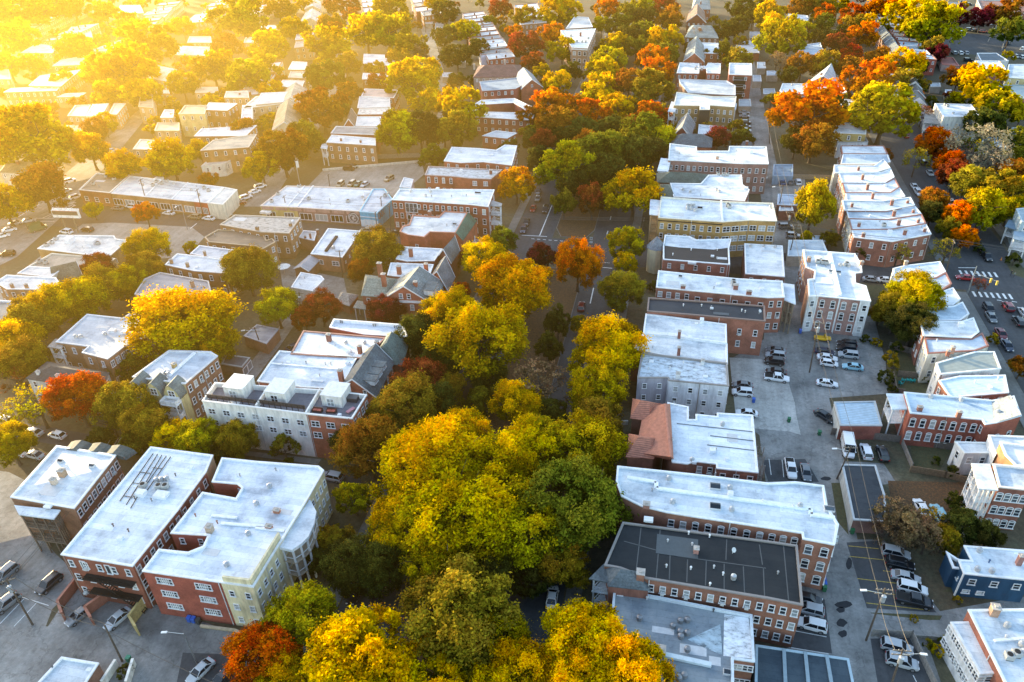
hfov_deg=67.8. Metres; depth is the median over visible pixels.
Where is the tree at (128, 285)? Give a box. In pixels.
[102,262,146,306]
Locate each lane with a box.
[410,0,445,149]
[864,613,949,635]
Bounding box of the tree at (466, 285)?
[454,281,470,296]
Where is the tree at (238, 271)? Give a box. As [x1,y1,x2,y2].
[216,242,280,296]
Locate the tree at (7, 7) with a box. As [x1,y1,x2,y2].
[0,0,45,24]
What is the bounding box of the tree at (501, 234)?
[489,224,518,253]
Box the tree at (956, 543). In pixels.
[930,521,962,556]
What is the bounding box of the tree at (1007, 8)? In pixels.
[984,0,1023,26]
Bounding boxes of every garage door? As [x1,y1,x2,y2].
[242,365,249,374]
[247,360,252,371]
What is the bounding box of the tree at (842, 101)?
[818,92,850,122]
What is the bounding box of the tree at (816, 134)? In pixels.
[790,117,842,163]
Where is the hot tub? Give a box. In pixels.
[346,392,358,402]
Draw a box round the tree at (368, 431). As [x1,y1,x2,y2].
[324,412,405,480]
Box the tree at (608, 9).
[593,0,619,17]
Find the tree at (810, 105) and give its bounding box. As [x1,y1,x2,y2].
[764,77,851,131]
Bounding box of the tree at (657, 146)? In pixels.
[638,135,668,167]
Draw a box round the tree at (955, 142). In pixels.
[943,122,1014,167]
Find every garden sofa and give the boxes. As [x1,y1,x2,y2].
[312,406,322,412]
[326,407,336,413]
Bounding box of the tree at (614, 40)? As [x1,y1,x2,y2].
[598,31,627,52]
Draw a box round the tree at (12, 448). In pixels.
[0,419,39,468]
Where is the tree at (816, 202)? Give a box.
[792,177,836,230]
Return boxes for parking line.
[789,647,828,653]
[869,603,929,610]
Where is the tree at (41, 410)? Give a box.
[2,382,50,428]
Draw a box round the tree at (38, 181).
[9,161,69,212]
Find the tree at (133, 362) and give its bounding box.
[107,351,152,381]
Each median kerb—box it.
[404,267,579,637]
[556,65,639,237]
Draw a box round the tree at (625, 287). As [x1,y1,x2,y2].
[595,269,648,312]
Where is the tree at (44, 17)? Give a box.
[10,0,75,25]
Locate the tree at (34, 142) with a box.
[0,97,76,168]
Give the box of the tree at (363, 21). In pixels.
[337,10,396,53]
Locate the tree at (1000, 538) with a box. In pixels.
[974,520,1007,546]
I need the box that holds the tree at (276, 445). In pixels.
[267,432,301,463]
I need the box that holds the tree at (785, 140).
[778,127,804,158]
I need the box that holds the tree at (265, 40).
[247,28,290,58]
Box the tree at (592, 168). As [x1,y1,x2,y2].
[576,158,607,187]
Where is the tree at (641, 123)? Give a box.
[619,110,664,143]
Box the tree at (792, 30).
[751,13,807,62]
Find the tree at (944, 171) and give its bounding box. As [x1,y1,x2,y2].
[934,157,972,194]
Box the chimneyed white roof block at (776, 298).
[655,270,795,333]
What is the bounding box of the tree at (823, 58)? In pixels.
[808,49,842,74]
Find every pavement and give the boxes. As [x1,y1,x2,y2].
[300,281,483,680]
[508,32,607,231]
[563,270,632,607]
[632,66,661,235]
[836,74,947,260]
[916,121,1023,267]
[956,291,1023,427]
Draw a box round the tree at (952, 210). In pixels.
[941,198,982,225]
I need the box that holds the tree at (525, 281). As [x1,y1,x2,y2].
[471,249,554,318]
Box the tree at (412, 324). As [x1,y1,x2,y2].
[391,310,437,359]
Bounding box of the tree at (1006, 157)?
[967,141,1014,174]
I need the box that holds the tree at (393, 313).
[365,292,407,323]
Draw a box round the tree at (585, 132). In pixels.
[572,128,594,139]
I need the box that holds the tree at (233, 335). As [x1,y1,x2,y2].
[182,320,242,363]
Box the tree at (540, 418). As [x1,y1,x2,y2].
[515,411,563,462]
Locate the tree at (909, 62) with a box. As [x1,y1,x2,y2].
[884,46,929,77]
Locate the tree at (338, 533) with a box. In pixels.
[322,523,355,553]
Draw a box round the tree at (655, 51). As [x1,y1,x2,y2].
[633,43,670,67]
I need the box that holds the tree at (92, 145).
[66,129,111,170]
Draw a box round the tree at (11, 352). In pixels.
[0,331,58,380]
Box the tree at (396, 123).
[373,106,420,155]
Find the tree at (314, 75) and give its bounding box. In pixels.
[301,58,346,95]
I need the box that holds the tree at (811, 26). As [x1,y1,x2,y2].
[798,19,815,44]
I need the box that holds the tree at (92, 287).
[44,274,112,325]
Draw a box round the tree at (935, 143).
[913,126,956,165]
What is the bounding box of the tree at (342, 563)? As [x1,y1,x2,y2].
[318,532,379,601]
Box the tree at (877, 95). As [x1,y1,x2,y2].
[847,80,923,144]
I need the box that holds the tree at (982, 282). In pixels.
[971,278,989,292]
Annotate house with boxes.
[0,69,14,95]
[0,160,39,185]
[0,275,58,300]
[0,300,12,319]
[3,87,60,106]
[10,440,136,552]
[17,261,82,282]
[25,361,112,412]
[30,23,50,36]
[30,25,45,39]
[42,37,66,46]
[47,313,153,381]
[50,15,67,29]
[50,19,60,32]
[52,53,95,72]
[56,13,73,25]
[57,92,89,107]
[58,29,86,35]
[66,125,88,138]
[67,105,90,125]
[68,27,92,38]
[70,27,94,34]
[72,24,101,34]
[79,7,85,19]
[86,103,110,128]
[93,48,113,54]
[109,103,129,129]
[118,5,143,19]
[129,350,225,425]
[133,139,166,159]
[134,272,211,320]
[138,94,157,123]
[141,16,163,26]
[143,9,173,19]
[145,14,169,22]
[146,65,176,96]
[151,6,176,17]
[154,88,173,107]
[154,122,181,141]
[155,4,180,17]
[156,0,184,14]
[160,109,176,121]
[165,250,243,298]
[172,46,211,68]
[186,17,214,34]
[187,36,211,46]
[190,14,218,27]
[190,245,240,258]
[195,87,219,104]
[201,160,232,176]
[203,5,225,15]
[204,229,279,264]
[206,2,229,7]
[219,215,302,258]
[224,91,249,113]
[236,88,260,100]
[241,105,254,125]
[244,37,258,51]
[246,10,264,23]
[253,6,272,20]
[257,343,393,414]
[261,25,280,36]
[271,61,284,74]
[272,98,301,140]
[281,80,305,91]
[283,82,307,102]
[288,61,307,73]
[288,71,311,89]
[290,330,409,373]
[294,41,314,60]
[295,32,314,41]
[301,8,320,33]
[304,0,321,13]
[321,135,377,165]
[329,319,406,337]
[331,126,380,153]
[344,108,382,144]
[353,262,444,322]
[357,96,390,110]
[358,108,391,131]
[361,1,372,11]
[361,88,399,110]
[362,7,381,22]
[362,73,392,89]
[363,54,400,73]
[387,256,454,292]
[396,236,460,279]
[411,0,423,6]
[412,1,430,9]
[413,6,432,21]
[421,10,441,26]
[425,166,501,198]
[444,145,517,179]
[462,11,484,17]
[463,14,486,18]
[463,17,483,23]
[468,26,496,44]
[468,98,534,136]
[470,30,499,38]
[472,23,494,27]
[472,34,501,39]
[474,21,492,24]
[478,41,506,58]
[479,47,511,64]
[480,67,542,103]
[482,130,516,149]
[483,37,505,43]
[486,52,514,64]
[514,3,538,14]
[519,17,546,35]
[566,16,592,29]
[630,334,727,381]
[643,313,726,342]
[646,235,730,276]
[647,297,765,355]
[671,133,712,150]
[683,36,704,65]
[684,25,717,52]
[685,4,705,32]
[692,0,710,22]
[702,42,722,66]
[736,45,758,60]
[739,140,753,145]
[741,243,784,282]
[779,83,846,98]
[788,14,809,32]
[796,42,823,70]
[811,63,835,83]
[829,122,865,155]
[829,158,890,196]
[834,137,867,157]
[834,169,893,203]
[836,197,914,235]
[837,145,887,164]
[837,178,899,211]
[840,154,890,164]
[841,206,921,241]
[842,214,925,252]
[844,188,904,200]
[846,224,930,266]
[873,23,898,31]
[874,25,903,44]
[875,29,906,48]
[877,77,921,88]
[880,33,917,46]
[881,392,1021,447]
[883,38,929,50]
[887,41,924,49]
[887,260,945,290]
[888,90,926,120]
[890,45,929,53]
[895,51,936,74]
[895,83,928,106]
[901,272,951,291]
[911,317,979,365]
[915,287,960,305]
[915,332,988,382]
[921,103,978,140]
[923,302,969,320]
[926,345,1000,393]
[934,375,1008,399]
[938,602,1023,681]
[939,545,1023,601]
[947,435,1023,474]
[974,53,1008,67]
[975,0,1023,24]
[975,61,1005,83]
[993,84,1023,103]
[1000,208,1023,257]
[1003,64,1023,84]
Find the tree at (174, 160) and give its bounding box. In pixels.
[137,134,196,180]
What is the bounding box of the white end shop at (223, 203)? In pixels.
[207,187,239,219]
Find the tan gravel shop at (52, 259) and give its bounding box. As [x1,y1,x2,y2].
[27,253,118,271]
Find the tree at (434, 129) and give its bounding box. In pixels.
[430,114,453,147]
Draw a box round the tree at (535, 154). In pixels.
[525,144,546,172]
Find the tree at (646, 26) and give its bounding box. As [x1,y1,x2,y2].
[628,20,656,40]
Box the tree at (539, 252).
[526,241,557,266]
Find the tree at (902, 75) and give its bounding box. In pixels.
[883,67,927,89]
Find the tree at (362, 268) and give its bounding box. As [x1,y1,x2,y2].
[346,258,375,284]
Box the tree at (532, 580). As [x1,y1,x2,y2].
[508,550,558,598]
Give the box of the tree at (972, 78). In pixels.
[949,61,1013,104]
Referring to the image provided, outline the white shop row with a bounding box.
[111,175,222,215]
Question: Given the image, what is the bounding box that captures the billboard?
[51,208,80,231]
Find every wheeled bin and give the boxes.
[124,654,130,662]
[185,615,191,622]
[190,616,195,623]
[195,617,201,624]
[822,584,826,591]
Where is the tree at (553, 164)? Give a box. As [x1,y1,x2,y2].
[532,138,596,190]
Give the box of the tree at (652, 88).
[631,67,677,103]
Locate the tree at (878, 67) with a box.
[833,56,897,98]
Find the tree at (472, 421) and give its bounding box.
[443,405,493,459]
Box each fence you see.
[378,153,419,158]
[793,174,831,179]
[830,427,953,449]
[871,629,937,681]
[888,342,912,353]
[893,371,904,393]
[897,370,918,377]
[901,439,913,466]
[909,465,966,482]
[915,634,942,639]
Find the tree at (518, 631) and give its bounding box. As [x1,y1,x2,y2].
[473,601,532,666]
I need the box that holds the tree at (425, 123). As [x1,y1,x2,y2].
[401,109,439,151]
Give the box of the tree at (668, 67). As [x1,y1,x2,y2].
[637,53,676,82]
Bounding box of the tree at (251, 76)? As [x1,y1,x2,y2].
[225,57,270,90]
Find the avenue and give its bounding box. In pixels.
[244,0,350,206]
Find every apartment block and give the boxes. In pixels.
[21,44,64,68]
[29,69,85,94]
[60,446,216,613]
[142,457,332,625]
[178,105,209,136]
[194,125,258,142]
[200,134,258,172]
[204,102,239,127]
[241,96,281,126]
[256,92,293,105]
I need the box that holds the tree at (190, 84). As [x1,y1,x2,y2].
[163,68,201,102]
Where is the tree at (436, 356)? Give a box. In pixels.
[415,344,462,373]
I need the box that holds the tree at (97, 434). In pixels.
[84,425,116,444]
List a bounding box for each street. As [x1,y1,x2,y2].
[0,110,142,264]
[0,208,1023,293]
[11,422,360,484]
[827,32,1012,266]
[966,290,1023,391]
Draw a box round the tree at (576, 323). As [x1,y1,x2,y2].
[569,314,587,333]
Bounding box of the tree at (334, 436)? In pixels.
[327,425,370,460]
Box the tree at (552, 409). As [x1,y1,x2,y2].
[530,396,570,425]
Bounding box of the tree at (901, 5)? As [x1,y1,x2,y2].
[877,0,945,33]
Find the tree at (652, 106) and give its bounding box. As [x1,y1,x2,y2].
[630,99,669,122]
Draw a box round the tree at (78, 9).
[52,0,92,22]
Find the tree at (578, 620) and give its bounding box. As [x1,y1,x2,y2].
[537,594,632,681]
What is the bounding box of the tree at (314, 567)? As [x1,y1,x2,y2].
[305,546,328,574]
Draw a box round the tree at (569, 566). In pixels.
[534,532,590,589]
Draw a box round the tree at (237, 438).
[215,417,261,459]
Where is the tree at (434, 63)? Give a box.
[405,54,443,88]
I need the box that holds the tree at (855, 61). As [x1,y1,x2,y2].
[833,55,866,79]
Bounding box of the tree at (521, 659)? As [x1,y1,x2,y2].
[467,634,559,681]
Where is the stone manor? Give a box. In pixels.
[473,59,520,93]
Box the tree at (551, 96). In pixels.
[529,86,577,117]
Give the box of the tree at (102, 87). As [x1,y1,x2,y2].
[89,78,125,105]
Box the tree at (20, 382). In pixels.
[0,365,31,395]
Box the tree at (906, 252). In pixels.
[891,243,911,266]
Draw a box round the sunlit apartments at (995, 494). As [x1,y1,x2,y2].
[960,463,1023,529]
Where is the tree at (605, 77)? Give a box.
[580,71,617,92]
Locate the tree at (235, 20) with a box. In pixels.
[201,0,269,39]
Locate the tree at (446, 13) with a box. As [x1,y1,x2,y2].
[429,0,461,23]
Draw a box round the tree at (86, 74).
[77,56,118,86]
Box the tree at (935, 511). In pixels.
[920,506,952,533]
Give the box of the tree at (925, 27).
[899,0,967,43]
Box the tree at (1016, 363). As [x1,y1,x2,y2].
[1006,355,1023,378]
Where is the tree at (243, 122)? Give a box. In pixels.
[230,116,256,130]
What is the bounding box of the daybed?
[346,407,355,413]
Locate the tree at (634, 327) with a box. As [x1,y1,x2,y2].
[620,322,641,340]
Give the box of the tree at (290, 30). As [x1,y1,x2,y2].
[275,15,311,42]
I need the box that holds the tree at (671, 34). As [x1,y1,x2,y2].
[645,24,684,49]
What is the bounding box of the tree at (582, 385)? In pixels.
[566,363,630,412]
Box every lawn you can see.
[403,268,580,680]
[557,19,644,237]
[831,483,848,534]
[866,285,885,297]
[873,613,941,619]
[888,344,927,392]
[888,481,970,535]
[911,446,950,469]
[942,587,1023,596]
[1006,261,1023,277]
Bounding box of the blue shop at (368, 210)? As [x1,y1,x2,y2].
[359,188,392,227]
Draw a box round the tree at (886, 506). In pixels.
[869,493,920,535]
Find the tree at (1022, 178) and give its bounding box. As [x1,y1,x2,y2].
[1002,175,1023,200]
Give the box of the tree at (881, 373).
[876,369,894,384]
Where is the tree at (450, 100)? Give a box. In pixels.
[434,82,488,136]
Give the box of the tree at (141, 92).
[116,78,165,106]
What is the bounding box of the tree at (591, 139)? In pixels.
[572,130,622,164]
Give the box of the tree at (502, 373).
[468,357,509,390]
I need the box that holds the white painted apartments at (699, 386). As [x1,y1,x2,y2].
[636,352,728,418]
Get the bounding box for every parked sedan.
[0,232,10,237]
[1,226,16,232]
[7,220,21,225]
[20,217,35,223]
[24,449,45,460]
[28,427,44,436]
[64,604,86,627]
[102,605,130,630]
[111,205,124,210]
[162,210,175,215]
[185,656,215,681]
[202,215,215,220]
[212,668,234,681]
[248,189,260,194]
[285,342,295,350]
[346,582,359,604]
[354,181,362,186]
[360,181,369,187]
[360,227,372,231]
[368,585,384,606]
[388,229,399,235]
[523,218,529,225]
[530,205,536,211]
[535,188,541,194]
[535,195,540,201]
[545,586,558,608]
[731,380,752,388]
[735,408,757,417]
[739,110,749,113]
[739,113,749,117]
[765,367,786,375]
[766,346,785,352]
[799,462,812,481]
[802,590,822,604]
[813,408,832,423]
[814,346,834,355]
[816,378,837,388]
[817,353,837,361]
[842,362,863,371]
[862,275,880,282]
[877,276,889,282]
[890,569,921,583]
[910,183,918,189]
[912,498,930,516]
[925,170,933,175]
[955,274,974,280]
[984,311,997,322]
[994,327,1007,338]
[1000,339,1013,351]
[1016,307,1023,316]
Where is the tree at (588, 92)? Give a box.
[576,80,609,108]
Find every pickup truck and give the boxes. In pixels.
[764,372,789,383]
[784,457,797,478]
[895,590,933,610]
[980,251,992,261]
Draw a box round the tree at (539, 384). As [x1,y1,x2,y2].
[512,357,571,404]
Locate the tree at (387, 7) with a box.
[368,0,409,16]
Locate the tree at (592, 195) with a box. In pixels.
[576,181,605,219]
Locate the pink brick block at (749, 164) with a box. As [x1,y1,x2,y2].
[657,143,768,193]
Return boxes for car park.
[308,162,424,196]
[943,33,1023,58]
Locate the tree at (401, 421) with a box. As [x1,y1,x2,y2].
[367,403,413,440]
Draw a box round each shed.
[299,229,318,250]
[338,292,358,313]
[777,206,793,219]
[812,235,824,242]
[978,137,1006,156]
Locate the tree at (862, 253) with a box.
[848,247,867,257]
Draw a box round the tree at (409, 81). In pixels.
[380,57,440,108]
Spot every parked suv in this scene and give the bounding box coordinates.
[0,249,15,256]
[0,560,20,584]
[0,590,22,614]
[34,570,63,595]
[59,228,73,234]
[64,177,76,183]
[68,193,81,199]
[80,225,93,232]
[125,203,135,208]
[187,213,201,219]
[239,194,252,199]
[253,183,266,188]
[324,470,343,483]
[336,179,344,186]
[343,165,354,170]
[347,179,356,186]
[384,174,394,181]
[520,224,526,232]
[542,204,548,212]
[577,301,585,311]
[731,386,753,397]
[742,119,751,124]
[764,356,784,366]
[765,350,785,358]
[778,222,793,229]
[785,231,800,238]
[788,178,793,184]
[794,178,801,184]
[797,615,827,634]
[801,601,824,617]
[836,338,857,345]
[836,343,856,350]
[838,349,859,359]
[859,443,873,460]
[875,445,889,462]
[880,635,913,655]
[881,543,910,559]
[885,554,914,571]
[885,650,919,672]
[897,577,928,595]
[913,187,921,195]
[919,159,927,165]
[929,504,945,522]
[982,301,994,313]
[1001,301,1014,311]
[1011,316,1023,326]
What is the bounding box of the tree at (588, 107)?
[575,97,613,125]
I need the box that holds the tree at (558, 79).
[542,69,571,90]
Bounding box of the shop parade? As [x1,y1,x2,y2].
[260,184,372,224]
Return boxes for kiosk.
[399,177,413,188]
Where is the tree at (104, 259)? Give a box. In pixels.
[78,251,116,273]
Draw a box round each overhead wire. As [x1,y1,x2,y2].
[0,582,97,625]
[11,439,117,576]
[14,437,121,576]
[14,577,111,625]
[99,626,210,681]
[390,205,604,219]
[391,203,643,217]
[392,206,643,220]
[797,225,954,242]
[802,225,927,239]
[814,324,844,444]
[824,324,856,445]
[845,447,877,587]
[857,449,892,588]
[877,588,894,648]
[892,589,910,649]
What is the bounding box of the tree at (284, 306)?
[252,284,300,328]
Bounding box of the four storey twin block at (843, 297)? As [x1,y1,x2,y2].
[796,249,870,336]
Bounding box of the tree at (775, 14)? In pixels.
[756,10,787,43]
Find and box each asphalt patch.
[820,476,830,480]
[834,601,851,607]
[836,607,844,612]
[837,618,846,626]
[838,630,846,636]
[846,558,851,568]
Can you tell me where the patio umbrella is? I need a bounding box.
[276,263,289,271]
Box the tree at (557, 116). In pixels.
[533,104,579,134]
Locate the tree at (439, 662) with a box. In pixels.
[387,626,470,681]
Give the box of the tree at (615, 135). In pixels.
[590,126,640,166]
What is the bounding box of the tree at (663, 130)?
[645,124,676,149]
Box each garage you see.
[38,656,103,681]
[221,355,252,374]
[244,324,280,353]
[291,272,325,301]
[425,22,432,27]
[435,23,443,31]
[442,72,453,82]
[458,62,465,67]
[738,99,750,112]
[749,31,759,40]
[752,75,761,87]
[756,62,765,74]
[762,88,774,98]
[766,71,777,81]
[772,164,792,184]
[775,194,796,216]
[786,240,826,266]
[831,401,882,439]
[839,464,885,533]
[929,83,940,92]
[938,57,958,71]
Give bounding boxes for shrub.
[116,662,134,679]
[860,334,870,342]
[870,337,882,347]
[887,384,898,391]
[888,362,899,371]
[889,341,904,352]
[909,614,918,623]
[922,637,933,650]
[930,643,944,658]
[931,456,940,465]
[943,465,959,476]
[951,595,962,604]
[985,332,999,344]
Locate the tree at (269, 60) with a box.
[248,52,284,75]
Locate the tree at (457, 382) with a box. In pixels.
[437,371,466,408]
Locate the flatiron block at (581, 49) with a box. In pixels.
[560,28,595,72]
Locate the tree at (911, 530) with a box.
[883,506,942,550]
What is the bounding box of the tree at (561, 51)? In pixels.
[546,35,575,64]
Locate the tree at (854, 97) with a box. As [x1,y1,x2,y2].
[851,80,896,112]
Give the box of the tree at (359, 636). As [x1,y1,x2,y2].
[295,596,420,681]
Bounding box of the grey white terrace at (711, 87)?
[678,79,735,95]
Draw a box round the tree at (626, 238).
[604,225,645,258]
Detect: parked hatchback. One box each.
[48,429,66,440]
[820,358,837,367]
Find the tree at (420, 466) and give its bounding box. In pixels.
[366,407,494,516]
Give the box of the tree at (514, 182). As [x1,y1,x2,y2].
[497,165,535,204]
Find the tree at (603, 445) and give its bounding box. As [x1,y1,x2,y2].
[543,406,632,478]
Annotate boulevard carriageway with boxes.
[335,259,537,661]
[501,265,622,679]
[515,21,631,237]
[592,17,665,241]
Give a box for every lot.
[0,223,203,299]
[0,471,72,625]
[733,261,1023,681]
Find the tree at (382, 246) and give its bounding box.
[350,223,405,273]
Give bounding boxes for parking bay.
[764,459,818,481]
[784,599,831,652]
[846,541,936,612]
[871,638,930,681]
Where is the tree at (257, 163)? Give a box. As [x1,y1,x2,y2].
[240,150,280,183]
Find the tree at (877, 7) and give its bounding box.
[863,0,902,16]
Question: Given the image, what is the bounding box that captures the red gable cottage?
[675,113,694,134]
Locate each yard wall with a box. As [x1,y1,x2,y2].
[56,578,77,620]
[83,595,108,625]
[100,659,118,681]
[124,658,136,681]
[127,598,146,635]
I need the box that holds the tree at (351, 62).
[333,50,362,76]
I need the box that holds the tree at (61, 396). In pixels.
[35,369,111,427]
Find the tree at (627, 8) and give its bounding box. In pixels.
[611,0,642,22]
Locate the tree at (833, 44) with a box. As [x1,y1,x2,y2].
[819,31,855,61]
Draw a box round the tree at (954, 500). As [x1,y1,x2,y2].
[943,490,964,508]
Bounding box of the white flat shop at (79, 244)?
[37,235,130,266]
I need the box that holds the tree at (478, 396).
[464,385,500,416]
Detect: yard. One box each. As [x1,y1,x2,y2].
[280,262,346,298]
[729,358,800,434]
[735,130,764,145]
[772,179,804,203]
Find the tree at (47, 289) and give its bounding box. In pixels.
[16,280,85,336]
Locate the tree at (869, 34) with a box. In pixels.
[844,20,880,46]
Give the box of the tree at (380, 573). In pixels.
[352,538,412,600]
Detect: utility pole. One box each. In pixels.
[1,577,33,625]
[104,625,122,661]
[195,189,203,215]
[241,327,259,339]
[335,250,342,276]
[786,212,790,237]
[790,224,800,249]
[809,322,823,372]
[832,446,857,478]
[860,588,892,640]
[891,648,927,681]
[946,240,955,271]
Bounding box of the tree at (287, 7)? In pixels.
[261,0,298,21]
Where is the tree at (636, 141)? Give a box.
[616,133,653,170]
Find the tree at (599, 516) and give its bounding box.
[511,451,638,558]
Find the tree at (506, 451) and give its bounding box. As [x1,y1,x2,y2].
[470,410,559,489]
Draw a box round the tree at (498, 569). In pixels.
[457,543,514,579]
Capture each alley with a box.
[0,588,260,681]
[247,301,301,378]
[748,62,792,252]
[848,527,856,538]
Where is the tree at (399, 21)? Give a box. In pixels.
[363,9,413,47]
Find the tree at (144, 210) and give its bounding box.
[130,201,160,226]
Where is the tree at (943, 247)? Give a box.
[927,237,961,264]
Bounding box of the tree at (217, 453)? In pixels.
[208,445,233,466]
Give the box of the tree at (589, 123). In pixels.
[568,115,598,140]
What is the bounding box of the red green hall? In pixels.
[399,210,481,251]
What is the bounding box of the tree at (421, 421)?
[407,416,437,451]
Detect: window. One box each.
[67,559,75,567]
[74,573,82,580]
[77,507,84,518]
[81,562,89,570]
[81,586,88,594]
[82,501,89,511]
[87,495,93,505]
[92,489,98,499]
[95,564,104,571]
[96,483,102,493]
[101,477,107,487]
[104,565,113,574]
[105,471,111,481]
[110,359,115,367]
[110,466,116,476]
[110,566,118,574]
[113,198,123,204]
[114,460,120,470]
[116,355,120,363]
[124,199,134,204]
[124,569,132,576]
[137,564,142,575]
[143,555,148,565]
[143,578,148,589]
[148,202,158,207]
[149,388,157,395]
[149,591,154,602]
[150,547,155,556]
[155,577,173,585]
[156,539,163,548]
[160,203,170,209]
[161,590,179,598]
[163,530,169,541]
[166,602,184,610]
[167,390,175,397]
[172,204,183,211]
[179,538,186,544]
[184,205,195,212]
[188,384,192,392]
[193,379,198,387]
[194,582,212,591]
[198,539,203,545]
[199,374,204,382]
[199,595,217,604]
[203,478,208,488]
[204,608,222,616]
[208,408,216,414]
[222,410,230,416]
[228,590,236,597]
[233,603,240,610]
[237,412,245,418]
[238,616,245,623]
[244,593,252,599]
[249,606,256,612]
[251,414,259,420]
[254,425,262,431]
[257,587,263,597]
[263,577,268,587]
[266,415,274,421]
[269,427,277,433]
[269,567,274,578]
[273,580,278,591]
[275,558,280,568]
[279,571,283,581]
[281,417,289,423]
[284,212,293,216]
[284,429,292,435]
[296,419,304,425]
[299,213,312,219]
[299,431,307,436]
[311,420,320,427]
[313,432,322,438]
[315,214,327,220]
[326,422,335,428]
[330,215,343,222]
[332,261,339,265]
[405,203,417,212]
[642,383,646,388]
[648,584,653,592]
[656,383,661,388]
[658,586,665,595]
[667,519,674,527]
[670,588,677,596]
[672,386,677,391]
[679,521,686,529]
[682,590,689,599]
[686,399,691,404]
[687,387,692,393]
[691,522,698,530]
[694,592,701,600]
[696,466,701,473]
[700,400,705,406]
[702,389,707,394]
[704,524,711,532]
[706,467,712,474]
[706,594,713,602]
[715,402,720,407]
[716,526,724,534]
[717,390,722,396]
[718,596,725,605]
[722,226,729,232]
[729,245,735,250]
[730,236,737,241]
[730,527,737,535]
[730,598,738,606]
[731,226,738,231]
[734,663,742,670]
[735,340,739,346]
[736,329,741,335]
[737,245,743,250]
[738,235,745,240]
[740,225,747,230]
[741,665,753,672]
[742,600,750,609]
[743,529,750,537]
[747,235,754,240]
[749,225,756,230]
[753,330,757,336]
[753,615,759,623]
[755,531,763,538]
[755,602,763,610]
[756,235,763,240]
[758,225,765,230]
[760,630,768,638]
[763,617,771,626]
[765,236,772,240]
[766,312,771,318]
[766,604,775,613]
[767,226,774,231]
[768,301,773,307]
[768,533,775,540]
[771,632,779,641]
[774,312,779,318]
[775,620,783,628]
[778,606,786,615]
[779,535,786,542]
[783,635,791,643]
[786,622,794,630]
[790,537,797,543]
[790,609,798,617]
[800,558,809,568]
[800,572,805,582]
[803,544,812,555]
[810,575,820,585]
[814,561,824,571]
[816,310,822,317]
[818,547,828,558]
[819,300,824,307]
[825,322,830,329]
[827,311,832,318]
[829,301,835,308]
[835,323,841,330]
[837,312,843,320]
[840,302,846,309]
[845,324,851,331]
[848,314,854,321]
[851,303,857,310]
[856,326,861,332]
[858,316,864,321]
[861,305,866,311]
[904,431,911,439]
[908,418,916,426]
[913,432,921,440]
[918,419,926,427]
[923,432,931,441]
[925,370,931,376]
[928,420,936,428]
[930,357,936,363]
[933,433,941,442]
[938,421,946,429]
[940,636,947,649]
[944,434,951,443]
[944,643,951,656]
[945,624,953,638]
[948,421,956,430]
[948,650,955,663]
[949,632,956,645]
[952,658,959,671]
[953,638,961,652]
[954,435,961,442]
[954,450,959,459]
[956,665,964,678]
[957,646,965,659]
[958,422,966,431]
[960,589,969,593]
[960,673,968,681]
[961,653,969,667]
[964,457,972,463]
[965,436,971,441]
[965,661,973,674]
[966,579,976,585]
[968,423,976,432]
[970,668,979,681]
[975,591,984,595]
[975,676,986,681]
[977,424,982,433]
[978,457,985,462]
[982,676,992,681]
[988,505,997,514]
[988,581,998,587]
[993,492,1003,501]
[993,519,999,525]
[996,506,1005,514]
[998,520,1007,528]
[1002,493,1011,502]
[1003,507,1013,515]
[1006,520,1015,529]
[1009,494,1019,503]
[1011,508,1021,516]
[1011,583,1021,590]
[1017,495,1023,503]
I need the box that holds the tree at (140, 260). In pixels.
[123,250,166,278]
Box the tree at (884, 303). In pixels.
[871,291,913,333]
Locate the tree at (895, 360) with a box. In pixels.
[882,350,899,366]
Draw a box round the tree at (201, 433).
[173,416,224,453]
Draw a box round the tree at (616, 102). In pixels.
[598,91,636,117]
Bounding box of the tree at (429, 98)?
[407,87,441,114]
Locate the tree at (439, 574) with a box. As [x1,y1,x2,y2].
[409,562,459,609]
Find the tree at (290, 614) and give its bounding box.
[255,579,340,652]
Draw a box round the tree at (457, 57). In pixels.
[437,43,474,72]
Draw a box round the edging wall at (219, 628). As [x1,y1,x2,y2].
[200,624,241,632]
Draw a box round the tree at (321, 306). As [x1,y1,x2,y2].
[297,286,343,326]

